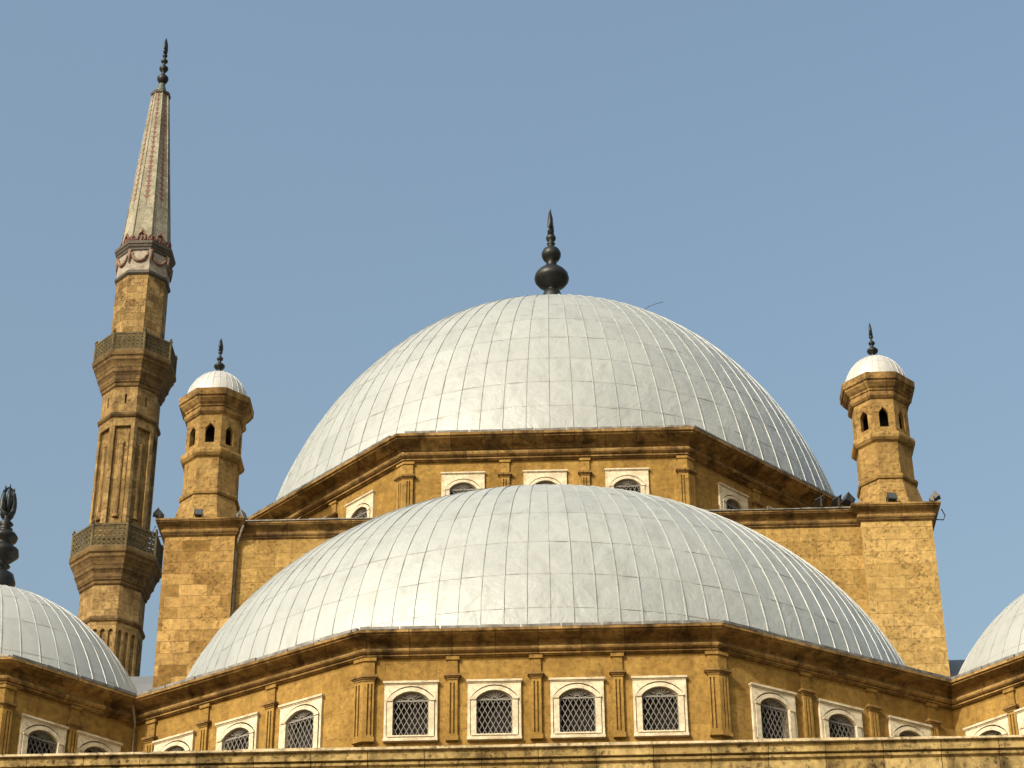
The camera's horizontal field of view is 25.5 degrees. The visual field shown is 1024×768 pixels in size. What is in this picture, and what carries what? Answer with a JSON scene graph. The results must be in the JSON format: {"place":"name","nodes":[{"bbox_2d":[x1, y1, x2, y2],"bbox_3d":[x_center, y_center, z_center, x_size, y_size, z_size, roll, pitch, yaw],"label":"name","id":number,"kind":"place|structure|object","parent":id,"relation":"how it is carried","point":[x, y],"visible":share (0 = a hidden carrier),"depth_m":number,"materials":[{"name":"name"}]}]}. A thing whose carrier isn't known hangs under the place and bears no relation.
{"place":"outdoors","nodes":[
{"label":"outdoors","id":0,"kind":"place"},
{"bbox_2d":[130,676,153,692],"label":"vaulted roof","id":1,"kind":"structure","parent":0,"point":[142,683],"depth_m":76.75,"materials":[{"name":"grey metal"}]},
{"bbox_2d":[0,735,1023,767],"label":"prayer hall","id":2,"kind":"structure","parent":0,"point":[997,751],"depth_m":54.21,"materials":[{"name":"stone"}]},
{"bbox_2d":[0,484,137,754],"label":"corner dome","id":3,"kind":"structure","parent":2,"relation":"on","point":[67,685],"depth_m":60.94,"materials":[{"name":"metal"}]},
{"bbox_2d":[17,713,68,753],"bbox_3d":[-12.349,9.589,59.153,1.420,1.625,0.430,25,-40,-35],"label":"window","id":4,"kind":"structure","parent":3,"relation":"in","point":[36,739],"depth_m":59.32,"materials":[{"name":"stone"}]},
{"bbox_2d":[76,730,122,752],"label":"window","id":5,"kind":"structure","parent":3,"relation":"in","point":[83,737],"depth_m":60.28,"materials":[{"name":"stone"}]},
{"bbox_2d":[132,702,135,751],"bbox_3d":[-10.196,10.459,60.317,0.079,4.348,0.550,-3,-32,3],"label":"drainpipe","id":6,"kind":"object","parent":3,"relation":"attached to","point":[134,733],"visible":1,"depth_m":61.16,"materials":[{"name":"brown metal"}]},
{"bbox_2d":[69,38,177,676],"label":"minaret","id":7,"kind":"object","parent":2,"relation":"on","point":[115,562],"visible":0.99,"depth_m":112.51,"materials":[{"name":"stone"}]},
{"bbox_2d":[153,339,253,687],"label":"corner tower","id":8,"kind":"structure","parent":2,"relation":"on","point":[217,413],"depth_m":77.38,"materials":[{"name":"stone"}]},
{"bbox_2d":[153,507,163,517],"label":"floodlight","id":9,"kind":"object","parent":8,"relation":"on","point":[157,513],"visible":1,"depth_m":77.59,"materials":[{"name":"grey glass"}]},
{"bbox_2d":[193,509,203,517],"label":"floodlight","id":10,"kind":"object","parent":8,"relation":"on","point":[198,512],"visible":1,"depth_m":77.56,"materials":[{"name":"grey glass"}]},
{"bbox_2d":[231,519,245,615],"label":"drainpipe","id":11,"kind":"object","parent":8,"relation":"attached to","point":[234,574],"visible":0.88,"depth_m":76.77,"materials":[{"name":"brown metal"}]},
{"bbox_2d":[236,508,247,519],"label":"floodlight","id":12,"kind":"object","parent":8,"relation":"on","point":[240,512],"visible":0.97,"depth_m":77.85,"materials":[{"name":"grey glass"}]},
{"bbox_2d":[134,484,955,751],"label":"half dome","id":13,"kind":"structure","parent":2,"relation":"on","point":[541,613],"depth_m":60.20,"materials":[{"name":"metal"}]},
{"bbox_2d":[152,730,195,751],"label":"window","id":14,"kind":"structure","parent":13,"relation":"in","point":[188,737],"depth_m":60.27,"materials":[{"name":"stone"}]},
{"bbox_2d":[215,712,260,749],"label":"window","id":15,"kind":"structure","parent":13,"relation":"in","point":[238,736],"depth_m":59.29,"materials":[{"name":"stone"}]},
{"bbox_2d":[278,693,324,747],"bbox_3d":[-5.343,8.914,58.154,1.420,1.625,0.430,-19,-36,27],"label":"window","id":16,"kind":"structure","parent":13,"relation":"in","point":[301,726],"depth_m":58.23,"materials":[{"name":"stone"}]},
{"bbox_2d":[383,680,438,742],"bbox_3d":[-2.547,8.321,57.231,1.420,1.625,0.430,-1,-32,1],"label":"window","id":17,"kind":"structure","parent":13,"relation":"in","point":[410,711],"depth_m":57.26,"materials":[{"name":"stone"}]},
{"bbox_2d":[466,678,521,740],"bbox_3d":[-0.438,8.271,57.179,1.420,1.625,0.430,-1,-32,1],"label":"window","id":18,"kind":"structure","parent":13,"relation":"in","point":[494,709],"depth_m":57.22,"materials":[{"name":"stone"}]},
{"bbox_2d":[549,677,605,739],"bbox_3d":[1.650,8.222,57.127,1.420,1.625,0.430,-1,-32,1],"label":"window","id":19,"kind":"structure","parent":13,"relation":"in","point":[577,707],"depth_m":57.16,"materials":[{"name":"stone"}]},
{"bbox_2d":[631,675,688,737],"bbox_3d":[3.729,8.173,57.076,1.420,1.625,0.430,-1,-32,1],"label":"window","id":20,"kind":"structure","parent":13,"relation":"in","point":[660,705],"depth_m":57.12,"materials":[{"name":"stone"}]},
{"bbox_2d":[748,682,797,739],"bbox_3d":[6.606,8.551,57.726,1.420,1.625,0.430,16,-35,-25],"label":"window","id":21,"kind":"structure","parent":13,"relation":"in","point":[775,718],"depth_m":57.79,"materials":[{"name":"stone"}]},
{"bbox_2d":[816,698,863,737],"bbox_3d":[8.460,9.091,58.625,1.420,1.625,0.430,16,-35,-25],"label":"window","id":22,"kind":"structure","parent":13,"relation":"in","point":[836,723],"depth_m":58.77,"materials":[{"name":"stone"}]},
{"bbox_2d":[887,715,932,736],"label":"window","id":23,"kind":"structure","parent":13,"relation":"in","point":[894,722],"depth_m":59.74,"materials":[{"name":"stone"}]},
{"bbox_2d":[234,506,868,615],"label":"screen wall","id":24,"kind":"structure","parent":2,"relation":"on","point":[826,541],"depth_m":77.10,"materials":[{"name":"stone"}]},
{"bbox_2d":[247,209,845,520],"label":"central dome","id":25,"kind":"structure","parent":24,"relation":"on","point":[552,384],"depth_m":83.36,"materials":[{"name":"metal"}]},
{"bbox_2d":[345,490,375,517],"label":"window","id":26,"kind":"structure","parent":25,"relation":"in","point":[353,510],"depth_m":81.50,"materials":[{"name":"stone"}]},
{"bbox_2d":[441,471,485,496],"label":"window","id":27,"kind":"structure","parent":25,"relation":"in","point":[458,486],"depth_m":80.02,"materials":[{"name":"stone"}]},
{"bbox_2d":[523,469,567,484],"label":"window","id":28,"kind":"structure","parent":25,"relation":"in","point":[560,475],"depth_m":79.98,"materials":[{"name":"stone"}]},
{"bbox_2d":[604,467,648,493],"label":"window","id":29,"kind":"structure","parent":25,"relation":"in","point":[630,483],"depth_m":79.88,"materials":[{"name":"stone"}]},
{"bbox_2d":[717,482,748,509],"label":"window","id":30,"kind":"structure","parent":25,"relation":"in","point":[729,502],"depth_m":81.16,"materials":[{"name":"stone"}]},
{"bbox_2d":[813,495,823,506],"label":"floodlight","id":31,"kind":"object","parent":24,"relation":"on","point":[818,501],"visible":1,"depth_m":77.25,"materials":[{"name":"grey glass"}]},
{"bbox_2d":[830,494,841,506],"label":"floodlight","id":32,"kind":"object","parent":24,"relation":"on","point":[836,501],"visible":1,"depth_m":77.24,"materials":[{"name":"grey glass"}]},
{"bbox_2d":[841,492,854,505],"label":"floodlight","id":33,"kind":"object","parent":24,"relation":"on","point":[848,499],"visible":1,"depth_m":77.16,"materials":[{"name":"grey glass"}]},
{"bbox_2d":[839,323,950,677],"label":"corner tower","id":34,"kind":"structure","parent":2,"relation":"on","point":[905,610],"depth_m":76.77,"materials":[{"name":"stone"}]},
{"bbox_2d":[886,492,897,501],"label":"floodlight","id":35,"kind":"object","parent":34,"relation":"on","point":[891,497],"visible":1,"depth_m":76.99,"materials":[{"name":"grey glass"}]},
{"bbox_2d":[929,490,940,500],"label":"floodlight","id":36,"kind":"object","parent":34,"relation":"on","point":[935,496],"visible":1,"depth_m":76.93,"materials":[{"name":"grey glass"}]},
{"bbox_2d":[950,593,1023,735],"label":"corner dome","id":37,"kind":"structure","parent":2,"relation":"on","point":[987,688],"depth_m":60.35,"materials":[{"name":"metal"}]},
{"bbox_2d":[963,713,1009,735],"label":"window","id":38,"kind":"structure","parent":37,"relation":"in","point":[1002,720],"depth_m":59.77,"materials":[{"name":"stone"}]},
{"bbox_2d":[1014,707,1023,734],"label":"window","id":39,"kind":"structure","parent":37,"relation":"in","point":[1019,712],"depth_m":59.15,"materials":[{"name":"stone"}]},
{"bbox_2d":[0,0,1023,675],"label":"sky","id":40,"kind":"structure","parent":0,"point":[349,179],"materials":[{"name":"blue"}]},
{"bbox_2d":[949,660,964,676],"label":"vaulted roof","id":41,"kind":"structure","parent":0,"point":[955,666],"depth_m":76.04,"materials":[{"name":"grey metal"}]}
]}

